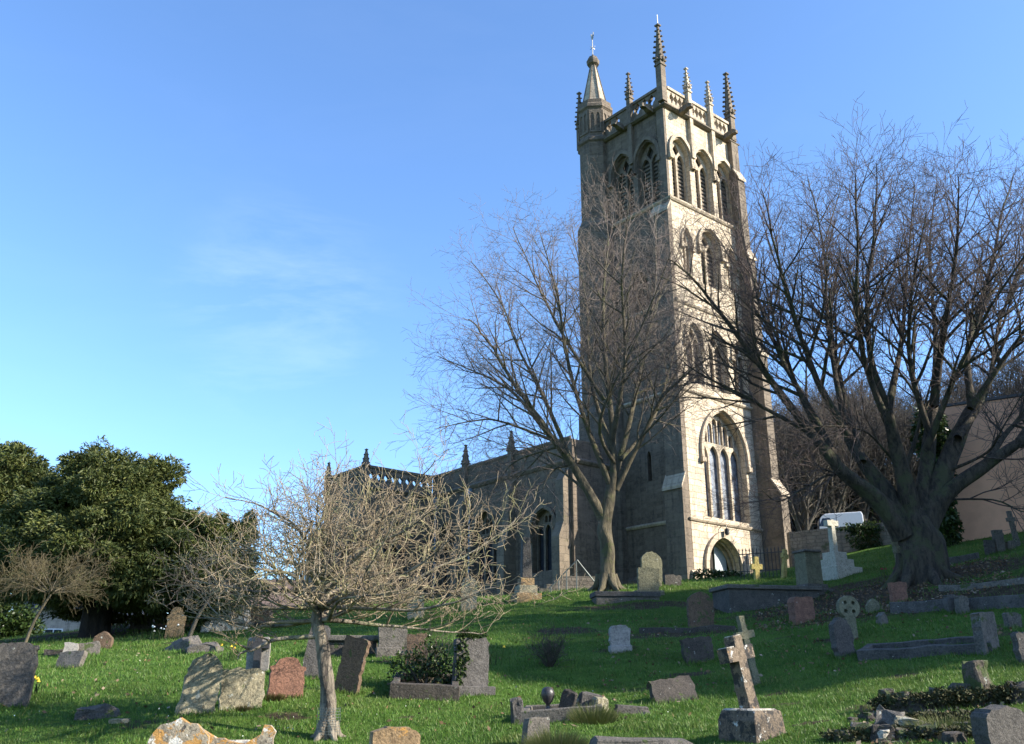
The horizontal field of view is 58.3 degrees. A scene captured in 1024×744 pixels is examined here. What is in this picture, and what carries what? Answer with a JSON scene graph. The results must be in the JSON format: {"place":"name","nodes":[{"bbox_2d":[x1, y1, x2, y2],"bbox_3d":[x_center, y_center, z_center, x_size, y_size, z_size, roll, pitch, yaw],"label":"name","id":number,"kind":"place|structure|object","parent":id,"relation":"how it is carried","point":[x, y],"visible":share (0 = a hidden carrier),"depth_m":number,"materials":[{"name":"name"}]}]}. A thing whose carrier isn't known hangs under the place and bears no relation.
{"place":"outdoors","nodes":[
{"label":"outdoors","id":0,"kind":"place"},
{"bbox_2d":[0,510,1023,743],"bbox_3d":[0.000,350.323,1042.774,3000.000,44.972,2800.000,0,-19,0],"label":"ground","id":1,"kind":"structure","parent":0,"point":[1018,565],"depth_m":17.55,"materials":[{"name":"plant"}]},
{"bbox_2d":[0,642,39,706],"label":"headstone","id":2,"kind":"object","parent":1,"relation":"on","point":[18,664],"visible":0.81,"depth_m":13.83,"materials":[{"name":"stone"}]},
{"bbox_2d":[0,594,46,638],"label":"evergreen bush","id":3,"kind":"object","parent":1,"relation":"on","point":[15,620],"visible":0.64,"depth_m":45.16,"materials":[{"name":"green plant"}]},
{"bbox_2d":[0,439,53,610],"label":"yew tree","id":4,"kind":"object","parent":1,"relation":"on","point":[19,466],"visible":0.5,"depth_m":37.36,"materials":[{"name":"green plant"}]},
{"bbox_2d":[16,601,82,633],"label":"stone cottage","id":5,"kind":"structure","parent":1,"relation":"on","point":[55,624],"depth_m":56.37,"materials":[{"name":"grey stone"}]},
{"bbox_2d":[0,528,124,641],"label":"bare shrub","id":6,"kind":"object","parent":1,"relation":"on","point":[43,588],"visible":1,"depth_m":23.08,"materials":[{"name":"brown plant"}]},
{"bbox_2d":[56,650,87,668],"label":"headstone","id":7,"kind":"object","parent":1,"relation":"on","point":[74,658],"visible":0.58,"depth_m":18.44,"materials":[{"name":"grey stone"}]},
{"bbox_2d":[78,641,100,654],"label":"headstone","id":8,"kind":"object","parent":1,"relation":"on","point":[93,647],"visible":0.42,"depth_m":20.58,"materials":[{"name":"grey stone"}]},
{"bbox_2d":[74,703,120,720],"bbox_3d":[-5.903,4.923,13.100,0.614,0.402,0.334,7,-16,-10],"label":"broken slab","id":9,"kind":"object","parent":1,"relation":"on","point":[103,711],"depth_m":13.01,"materials":[{"name":"grey stone"}]},
{"bbox_2d":[93,631,113,648],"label":"headstone","id":10,"kind":"object","parent":1,"relation":"on","point":[105,639],"visible":0.59,"depth_m":22.05,"materials":[{"name":"brown stone"}]},
{"bbox_2d":[0,435,270,638],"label":"yew tree","id":11,"kind":"object","parent":1,"relation":"on","point":[127,505],"visible":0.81,"depth_m":26.82,"materials":[{"name":"green plant"}]},
{"bbox_2d":[164,607,186,638],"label":"headstone","id":12,"kind":"object","parent":1,"relation":"on","point":[174,619],"visible":0.73,"depth_m":25.13,"materials":[{"name":"beige stone"}]},
{"bbox_2d":[147,717,209,743],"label":"headstone","id":13,"kind":"object","parent":1,"relation":"on","point":[182,730],"visible":1,"depth_m":9.62,"materials":[{"name":"stone"}]},
{"bbox_2d":[165,635,201,650],"bbox_3d":[-7.608,6.397,21.262,0.943,0.484,0.605,-18,-16,14],"label":"rock","id":14,"kind":"object","parent":1,"relation":"on","point":[183,642],"visible":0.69,"depth_m":21.16,"materials":[{"name":"grey stone"}]},
{"bbox_2d":[174,653,222,715],"bbox_3d":[-4.542,4.650,13.378,0.547,1.073,0.100,17,-26,-18],"label":"headstone","id":15,"kind":"object","parent":1,"relation":"on","point":[203,678],"visible":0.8,"depth_m":13.37,"materials":[{"name":"stone"}]},
{"bbox_2d":[185,642,223,653],"bbox_3d":[-6.936,6.255,20.585,0.874,0.402,0.602,-2,-14,-11],"label":"rock","id":16,"kind":"object","parent":1,"relation":"on","point":[205,647],"visible":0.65,"depth_m":20.41,"materials":[{"name":"grey stone"}]},
{"bbox_2d":[149,525,280,636],"bbox_3d":[-7.812,5.551,24.146,3.386,3.197,3.633,0,-19,0],"label":"bare shrub","id":17,"kind":"object","parent":1,"relation":"on","point":[193,626],"visible":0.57,"depth_m":24.02,"materials":[{"name":"brown plant"}]},
{"bbox_2d":[200,594,250,631],"bbox_3d":[-8.637,7.266,27.733,1.538,1.361,1.105,3,-19,-9],"label":"whitewashed ruin","id":18,"kind":"object","parent":1,"relation":"on","point":[217,625],"visible":0.16,"depth_m":27.23,"materials":[{"name":"white stone"}]},
{"bbox_2d":[204,724,276,743],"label":"headstone","id":19,"kind":"object","parent":1,"relation":"on","point":[267,735],"visible":0.9,"depth_m":9.83,"materials":[{"name":"stone"}]},
{"bbox_2d":[218,667,264,710],"bbox_3d":[-4.052,4.856,13.755,0.669,0.831,0.120,10,-22,-23],"label":"headstone","id":20,"kind":"object","parent":1,"relation":"on","point":[240,685],"visible":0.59,"depth_m":13.74,"materials":[{"name":"stone"}]},
{"bbox_2d":[245,634,270,670],"bbox_3d":[-4.753,5.375,17.147,0.418,0.898,0.245,3,-19,-8],"label":"cross tablet","id":21,"kind":"object","parent":1,"relation":"on","point":[259,658],"visible":0.59,"depth_m":17.12,"materials":[{"name":"white stone"}]},
{"bbox_2d":[250,579,303,606],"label":"distant house","id":22,"kind":"structure","parent":1,"relation":"on","point":[275,598],"depth_m":88.78,"materials":[{"name":"stone"}]},
{"bbox_2d":[267,657,305,697],"bbox_3d":[-3.579,4.952,14.539,0.573,0.838,0.100,10,-22,-21],"label":"headstone","id":23,"kind":"object","parent":1,"relation":"on","point":[286,675],"visible":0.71,"depth_m":14.53,"materials":[{"name":"red stone"}]},
{"bbox_2d":[303,625,330,677],"bbox_3d":[-3.579,5.185,16.705,0.411,1.173,0.090,10,-20,-7],"label":"headstone","id":24,"kind":"object","parent":1,"relation":"on","point":[310,663],"visible":0.31,"depth_m":16.65,"materials":[{"name":"grey stone"}]},
{"bbox_2d":[335,635,370,694],"bbox_3d":[-2.703,5.024,15.420,0.457,1.116,0.120,5,-20,18],"label":"headstone","id":25,"kind":"object","parent":1,"relation":"on","point":[355,653],"visible":0.8,"depth_m":15.40,"materials":[{"name":"grey stone"}]},
{"bbox_2d":[328,635,378,656],"bbox_3d":[-3.414,6.075,19.716,1.140,0.770,0.840,2,-19,-6],"label":"chest tomb","id":26,"kind":"object","parent":1,"relation":"on","point":[336,643],"visible":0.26,"depth_m":19.43,"materials":[{"name":"stone"}]},
{"bbox_2d":[144,410,585,740],"bbox_3d":[-2.107,2.973,12.780,5.412,4.377,5.311,10,-21,-26],"label":"orchard tree","id":27,"kind":"object","parent":1,"relation":"on","point":[323,596],"visible":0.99,"depth_m":12.31,"materials":[{"name":"brown plant"}]},
{"bbox_2d":[375,627,407,656],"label":"headstone","id":28,"kind":"object","parent":1,"relation":"on","point":[388,637],"visible":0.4,"depth_m":19.20,"materials":[{"name":"grey stone"}]},
{"bbox_2d":[369,726,420,743],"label":"headstone","id":29,"kind":"object","parent":1,"relation":"on","point":[394,735],"visible":1,"depth_m":9.77,"materials":[{"name":"beige stone"}]},
{"bbox_2d":[370,619,454,682],"bbox_3d":[-1.464,5.098,16.669,1.558,1.180,1.719,-11,-22,29],"label":"dead bush","id":30,"kind":"object","parent":1,"relation":"on","point":[419,680],"visible":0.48,"depth_m":16.45,"materials":[{"name":"brown plant"}]},
{"bbox_2d":[406,633,427,662],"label":"headstone","id":31,"kind":"object","parent":1,"relation":"on","point":[414,637],"visible":0.4,"depth_m":18.30,"materials":[{"name":"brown stone"}]},
{"bbox_2d":[384,634,452,684],"bbox_3d":[-1.540,5.142,16.153,1.394,1.023,0.753,0,-19,0],"label":"ivy bush","id":32,"kind":"object","parent":1,"relation":"on","point":[428,673],"visible":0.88,"depth_m":16.07,"materials":[{"name":"green plant"}]},
{"bbox_2d":[389,672,459,701],"bbox_3d":[-1.494,5.572,15.854,1.157,0.554,1.706,3,-12,-3],"label":"kerbed grave","id":33,"kind":"object","parent":1,"relation":"on","point":[399,688],"visible":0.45,"depth_m":15.07,"materials":[{"name":"stone"}]},
{"bbox_2d":[461,576,477,611],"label":"headstone","id":34,"kind":"object","parent":1,"relation":"on","point":[468,589],"visible":0.48,"depth_m":29.22,"materials":[{"name":"stone"}]},
{"bbox_2d":[452,628,495,696],"bbox_3d":[-0.714,5.124,15.888,0.819,1.347,0.340,10,-21,-24],"label":"headstone","id":35,"kind":"object","parent":1,"relation":"on","point":[470,669],"visible":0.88,"depth_m":15.84,"materials":[{"name":"grey stone"}]},
{"bbox_2d":[2,554,1013,743],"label":"fallen leaves","id":36,"kind":"object","parent":1,"relation":"on","point":[772,623],"visible":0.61,"depth_m":20.79,"materials":[{"name":"plant"}]},
{"bbox_2d":[510,537,541,602],"bbox_3d":[0.460,6.703,30.485,0.850,2.390,0.850,5,-20,-13],"label":"stepped cross base","id":37,"kind":"object","parent":1,"relation":"on","point":[525,566],"visible":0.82,"depth_m":30.29,"materials":[{"name":"beige stone"}]},
{"bbox_2d":[521,717,549,742],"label":"headstone","id":38,"kind":"object","parent":1,"relation":"on","point":[530,724],"visible":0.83,"depth_m":10.79,"materials":[{"name":"grey stone"}]},
{"bbox_2d":[517,622,575,666],"bbox_3d":[0.691,5.488,18.423,1.174,0.909,1.365,0,-19,0],"label":"bare shrub","id":39,"kind":"object","parent":1,"relation":"on","point":[551,660],"visible":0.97,"depth_m":18.28,"materials":[{"name":"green plant"}]},
{"bbox_2d":[303,15,790,604],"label":"church","id":40,"kind":"structure","parent":1,"relation":"on","point":[683,145],"depth_m":47.09,"materials":[{"name":"stone"}]},
{"bbox_2d":[517,721,589,743],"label":"tussock","id":41,"kind":"object","parent":1,"relation":"on","point":[554,738],"visible":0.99,"depth_m":10.30,"materials":[{"name":"green plant"}]},
{"bbox_2d":[510,697,602,724],"bbox_3d":[0.654,4.917,13.099,1.309,0.661,0.966,-6,-16,4],"label":"kerbed grave","id":42,"kind":"object","parent":1,"relation":"on","point":[520,713],"visible":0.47,"depth_m":12.71,"materials":[{"name":"grey stone"}]},
{"bbox_2d":[541,687,554,708],"bbox_3d":[0.518,4.742,13.234,0.195,0.391,0.195,0,-19,0],"label":"urn","id":43,"kind":"object","parent":42,"relation":"on","point":[547,694],"visible":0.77,"depth_m":13.19,"materials":[{"name":"metal"}]},
{"bbox_2d":[539,576,594,591],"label":"stone steps","id":44,"kind":"structure","parent":1,"relation":"on","point":[587,581],"depth_m":33.71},
{"bbox_2d":[558,689,577,707],"bbox_3d":[0.774,4.839,13.139,0.241,0.586,0.125,12,-13,24],"label":"stone fragment","id":45,"kind":"object","parent":1,"relation":"on","point":[568,698],"visible":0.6,"depth_m":13.14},
{"bbox_2d":[388,151,763,590],"bbox_3d":[2.342,-0.992,33.160,13.006,17.886,12.648,0,-19,0],"label":"slender tree","id":46,"kind":"object","parent":1,"relation":"on","point":[606,577],"visible":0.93,"depth_m":32.36,"materials":[{"name":"brown plant"}]},
{"bbox_2d":[577,691,601,705],"bbox_3d":[1.113,4.869,13.201,0.382,0.527,0.171,11,-26,-7],"label":"stone fragment","id":47,"kind":"object","parent":1,"relation":"on","point":[586,697],"visible":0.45,"depth_m":13.20,"materials":[{"name":"stone"}]},
{"bbox_2d":[564,699,621,724],"bbox_3d":[1.117,4.598,12.498,0.867,0.374,0.834,0,-19,0],"label":"tussock","id":48,"kind":"object","parent":1,"relation":"on","point":[600,716],"visible":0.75,"depth_m":12.32,"materials":[{"name":"green plant"}]},
{"bbox_2d":[608,625,631,653],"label":"headstone","id":49,"kind":"object","parent":1,"relation":"on","point":[619,639],"visible":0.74,"depth_m":19.38,"materials":[{"name":"white stone"}]},
{"bbox_2d":[589,591,660,604],"bbox_3d":[3.449,7.055,27.992,2.030,0.630,0.880,2,-19,-6],"label":"chest tomb","id":50,"kind":"object","parent":1,"relation":"on","point":[604,597],"visible":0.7,"depth_m":27.64,"materials":[{"name":"grey stone"}]},
{"bbox_2d":[614,704,649,714],"bbox_3d":[1.731,5.007,13.297,0.514,0.340,0.245,6,-20,-4],"label":"stone fragment","id":51,"kind":"object","parent":1,"relation":"on","point":[626,709],"visible":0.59,"depth_m":13.23,"materials":[{"name":"stone"}]},
{"bbox_2d":[589,736,692,743],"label":"flat slab","id":52,"kind":"structure","parent":1,"relation":"on","point":[623,740],"depth_m":9.93,"materials":[{"name":"grey stone"}]},
{"bbox_2d":[635,567,664,594],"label":"headstone","id":53,"kind":"object","parent":1,"relation":"on","point":[647,579],"visible":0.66,"depth_m":28.96,"materials":[{"name":"stone"}]},
{"bbox_2d":[640,551,661,585],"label":"headstone","id":54,"kind":"object","parent":1,"relation":"on","point":[651,559],"visible":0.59,"depth_m":31.04,"materials":[{"name":"stone"}]},
{"bbox_2d":[646,675,698,703],"bbox_3d":[2.573,5.129,14.517,0.775,0.642,0.130,1,-53,-16],"label":"headstone","id":55,"kind":"object","parent":1,"relation":"on","point":[679,687],"visible":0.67,"depth_m":14.54,"materials":[{"name":"stone"}]},
{"bbox_2d":[639,625,735,633],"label":"stone kerb","id":56,"kind":"structure","parent":1,"relation":"on","point":[679,630],"depth_m":21.17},
{"bbox_2d":[679,636,714,664],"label":"headstone","id":57,"kind":"object","parent":1,"relation":"on","point":[698,648],"visible":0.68,"depth_m":17.93,"materials":[{"name":"stone"}]},
{"bbox_2d":[686,591,714,627],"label":"headstone","id":58,"kind":"object","parent":1,"relation":"on","point":[700,610],"visible":0.69,"depth_m":21.92,"materials":[{"name":"grey stone"}]},
{"bbox_2d":[689,567,743,579],"bbox_3d":[8.174,8.054,36.366,2.221,0.623,1.001,0,-19,0],"label":"evergreen bush","id":59,"kind":"object","parent":1,"relation":"on","point":[713,573],"visible":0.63,"depth_m":36.25,"materials":[{"name":"green plant"}]},
{"bbox_2d":[733,615,760,684],"bbox_3d":[4.004,4.843,15.582,0.440,1.374,0.148,8,-20,-21],"label":"stone cross","id":60,"kind":"object","parent":1,"relation":"on","point":[745,633],"visible":0.6,"depth_m":15.63,"materials":[{"name":"stone"}]},
{"bbox_2d":[717,634,785,743],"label":"stone cross","id":61,"kind":"object","parent":1,"relation":"on","point":[749,719],"visible":1,"depth_m":10.21,"materials":[{"name":"stone"}]},
{"bbox_2d":[738,546,782,577],"bbox_3d":[9.189,7.108,33.836,0.056,1.419,1.922,16,-25,-39],"label":"iron railing","id":62,"kind":"object","parent":1,"relation":"on","point":[760,553],"visible":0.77,"depth_m":33.80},
{"bbox_2d":[709,584,821,612],"bbox_3d":[7.090,6.480,25.598,2.840,0.930,1.240,4,-19,-11],"label":"chest tomb","id":63,"kind":"object","parent":1,"relation":"on","point":[730,598],"visible":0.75,"depth_m":25.09,"materials":[{"name":"stone"}]},
{"bbox_2d":[787,596,814,624],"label":"headstone","id":64,"kind":"object","parent":1,"relation":"on","point":[802,609],"visible":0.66,"depth_m":21.34,"materials":[{"name":"red stone"}]},
{"bbox_2d":[771,392,839,509],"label":"woodland tree","id":65,"kind":"object","parent":1,"relation":"on","point":[790,439],"visible":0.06,"depth_m":59.62,"materials":[{"name":"brown plant"}]},
{"bbox_2d":[773,386,849,529],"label":"woodland tree","id":66,"kind":"object","parent":1,"relation":"on","point":[811,527],"visible":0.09,"depth_m":60.90,"materials":[{"name":"brown plant"}]},
{"bbox_2d":[792,549,834,594],"bbox_3d":[8.507,5.944,26.259,0.999,1.650,0.999,7,-20,-19],"label":"pedestal tomb","id":67,"kind":"object","parent":1,"relation":"on","point":[808,570],"visible":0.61,"depth_m":26.16,"materials":[{"name":"grey stone"}]},
{"bbox_2d":[613,91,1023,589],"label":"broad tree","id":68,"kind":"object","parent":1,"relation":"on","point":[910,513],"visible":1,"depth_m":24.69,"materials":[{"name":"brown plant"}]},
{"bbox_2d":[774,399,871,530],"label":"woodland tree","id":69,"kind":"object","parent":1,"relation":"on","point":[798,517],"visible":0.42,"depth_m":55.90,"materials":[{"name":"brown plant"}]},
{"bbox_2d":[774,383,894,515],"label":"woodland tree","id":70,"kind":"object","parent":1,"relation":"on","point":[842,495],"visible":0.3,"depth_m":58.13,"materials":[{"name":"brown plant"}]},
{"bbox_2d":[786,522,890,567],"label":"stone wall","id":71,"kind":"structure","parent":1,"relation":"on","point":[818,539],"depth_m":42.60,"materials":[{"name":"stone"}]},
{"bbox_2d":[836,520,883,550],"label":"ivy drape","id":72,"kind":"object","parent":71,"relation":"hanging from","point":[858,529],"visible":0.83,"depth_m":40.93,"materials":[{"name":"green plant"}]},
{"bbox_2d":[817,512,863,528],"bbox_3d":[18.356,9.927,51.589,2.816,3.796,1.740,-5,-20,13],"label":"parked van","id":73,"kind":"object","parent":1,"relation":"on","point":[851,517],"visible":0.13,"depth_m":51.23,"materials":[{"name":"white paint"}]},
{"bbox_2d":[821,519,862,579],"bbox_3d":[10.540,5.889,30.034,1.150,2.108,1.150,10,-21,-26],"label":"stone cross","id":74,"kind":"object","parent":1,"relation":"on","point":[835,564],"visible":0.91,"depth_m":29.63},
{"bbox_2d":[828,617,855,658],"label":"headstone","id":75,"kind":"object","parent":1,"relation":"on","point":[841,636],"visible":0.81,"depth_m":16.75,"materials":[{"name":"stone"}]},
{"bbox_2d":[774,388,918,522],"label":"woodland tree","id":76,"kind":"object","parent":1,"relation":"on","point":[865,505],"visible":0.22,"depth_m":60.24,"materials":[{"name":"brown plant"}]},
{"bbox_2d":[836,595,859,638],"bbox_3d":[6.711,4.997,18.210,0.450,1.097,0.176,3,-19,-9],"label":"wheel cross","id":77,"kind":"object","parent":1,"relation":"on","point":[848,608],"visible":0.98,"depth_m":18.26,"materials":[{"name":"stone"}]},
{"bbox_2d":[806,372,909,515],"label":"woodland tree","id":78,"kind":"object","parent":1,"relation":"on","point":[867,408],"visible":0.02,"depth_m":66.41,"materials":[{"name":"brown plant"}]},
{"bbox_2d":[798,364,923,513],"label":"woodland tree","id":79,"kind":"object","parent":1,"relation":"on","point":[853,383],"visible":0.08,"depth_m":67.83,"materials":[{"name":"brown plant"}]},
{"bbox_2d":[790,462,953,531],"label":"undergrowth","id":80,"kind":"object","parent":1,"relation":"on","point":[871,518],"visible":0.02,"depth_m":64.38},
{"bbox_2d":[870,720,895,741],"bbox_3d":[3.817,3.825,9.445,0.267,0.449,0.278,-4,-19,14],"label":"rubble stone","id":81,"kind":"object","parent":1,"relation":"on","point":[877,727],"visible":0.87,"depth_m":9.39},
{"bbox_2d":[827,406,941,490],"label":"woodland tree","id":82,"kind":"object","parent":1,"relation":"on","point":[892,480],"visible":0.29,"depth_m":60.20,"materials":[{"name":"brown plant"}]},
{"bbox_2d":[873,704,904,725],"bbox_3d":[4.116,3.895,10.061,0.329,0.448,0.178,4,-40,26],"label":"broken slab","id":83,"kind":"object","parent":1,"relation":"on","point":[881,713],"depth_m":10.11,"materials":[{"name":"grey stone"}]},
{"bbox_2d":[887,581,907,601],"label":"headstone","id":84,"kind":"object","parent":1,"relation":"on","point":[897,591],"visible":0.7,"depth_m":21.71,"materials":[{"name":"red stone"}]},
{"bbox_2d":[885,691,911,711],"bbox_3d":[4.708,4.143,11.143,0.343,0.507,0.370,-6,-21,11],"label":"rubble stone","id":85,"kind":"object","parent":1,"relation":"on","point":[903,694],"visible":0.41,"depth_m":11.05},
{"bbox_2d":[847,360,978,484],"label":"woodland tree","id":86,"kind":"object","parent":1,"relation":"on","point":[907,428],"visible":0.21,"depth_m":63.38,"materials":[{"name":"brown plant"}]},
{"bbox_2d":[906,698,934,712],"bbox_3d":[4.885,4.107,10.982,0.333,0.408,0.251,-2,-18,9],"label":"rubble stone","id":87,"kind":"object","parent":1,"relation":"on","point":[912,707],"visible":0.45,"depth_m":10.92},
{"bbox_2d":[819,681,1023,742],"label":"creeping weeds","id":88,"kind":"object","parent":1,"relation":"on","point":[951,694],"visible":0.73,"depth_m":10.81,"materials":[{"name":"plant"}]},
{"bbox_2d":[868,381,976,477],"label":"woodland tree","id":89,"kind":"object","parent":1,"relation":"on","point":[917,415],"visible":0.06,"depth_m":61.83,"materials":[{"name":"brown plant"}]},
{"bbox_2d":[856,636,992,661],"bbox_3d":[7.202,4.925,15.893,2.155,0.483,0.973,-15,-14,30],"label":"kerbed grave","id":90,"kind":"object","parent":1,"relation":"on","point":[905,649],"visible":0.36,"depth_m":15.82,"materials":[{"name":"grey stone"}]},
{"bbox_2d":[900,710,970,726],"bbox_3d":[4.581,3.716,9.789,0.874,0.230,0.842,0,-19,0],"label":"tussock","id":91,"kind":"object","parent":1,"relation":"on","point":[932,722],"visible":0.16,"depth_m":9.72,"materials":[{"name":"green plant"}]},
{"bbox_2d":[909,406,964,546],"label":"ivy column","id":92,"kind":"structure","parent":1,"relation":"on","point":[949,528],"depth_m":32.52,"materials":[{"name":"green plant"}]},
{"bbox_2d":[942,731,967,743],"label":"rubble stone","id":93,"kind":"object","parent":1,"relation":"on","point":[953,737],"visible":1,"depth_m":8.73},
{"bbox_2d":[889,594,1023,612],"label":"stone kerb","id":94,"kind":"structure","parent":1,"relation":"on","point":[1005,601],"depth_m":19.18,"materials":[{"name":"stone"}]},
{"bbox_2d":[954,595,969,613],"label":"headstone","id":95,"kind":"object","parent":1,"relation":"on","point":[961,602],"visible":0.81,"depth_m":19.10,"materials":[{"name":"grey stone"}]},
{"bbox_2d":[928,323,1023,398],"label":"woodland tree","id":96,"kind":"object","parent":1,"relation":"on","point":[998,372],"visible":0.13,"depth_m":69.80,"materials":[{"name":"brown plant"}]},
{"bbox_2d":[961,660,993,705],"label":"mossy block","id":97,"kind":"structure","parent":1,"relation":"on","point":[974,673],"depth_m":11.01,"materials":[{"name":"stone"}]},
{"bbox_2d":[938,577,1023,590],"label":"stone kerb","id":98,"kind":"structure","parent":1,"relation":"on","point":[1015,581],"depth_m":21.09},
{"bbox_2d":[939,393,1023,541],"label":"pink house","id":99,"kind":"structure","parent":1,"relation":"on","point":[980,519],"depth_m":32.86,"materials":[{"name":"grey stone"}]},
{"bbox_2d":[941,341,1023,401],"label":"woodland tree","id":100,"kind":"object","parent":1,"relation":"on","point":[1009,382],"visible":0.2,"depth_m":64.17,"materials":[{"name":"brown plant"}]},
{"bbox_2d":[969,611,999,655],"bbox_3d":[7.882,4.415,15.260,0.562,0.908,0.160,22,-32,-33],"label":"headstone","id":101,"kind":"object","parent":1,"relation":"on","point":[984,626],"visible":0.7,"depth_m":15.20,"materials":[{"name":"grey stone"}]},
{"bbox_2d":[970,704,1023,743],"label":"headstone","id":102,"kind":"object","parent":1,"relation":"on","point":[996,724],"visible":1,"depth_m":8.31,"materials":[{"name":"stone"}]},
{"bbox_2d":[991,530,1005,552],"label":"headstone","id":103,"kind":"object","parent":1,"relation":"on","point":[998,538],"visible":0.73,"depth_m":26.81,"materials":[{"name":"grey stone"}]},
{"bbox_2d":[1002,612,1022,628],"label":"headstone","id":104,"kind":"object","parent":1,"relation":"on","point":[1011,618],"visible":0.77,"depth_m":16.81,"materials":[{"name":"grey stone"}]},
{"bbox_2d":[1005,680,1023,703],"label":"rubble stone","id":105,"kind":"object","parent":1,"relation":"on","point":[1020,685],"visible":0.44,"depth_m":10.79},
{"bbox_2d":[1010,631,1023,662],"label":"headstone","id":106,"kind":"object","parent":1,"relation":"on","point":[1017,638],"visible":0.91,"depth_m":13.96,"materials":[{"name":"stone"}]},
{"bbox_2d":[0,0,1023,609],"label":"sky","id":107,"kind":"structure","parent":0,"point":[218,218],"materials":[{"name":"blue"}]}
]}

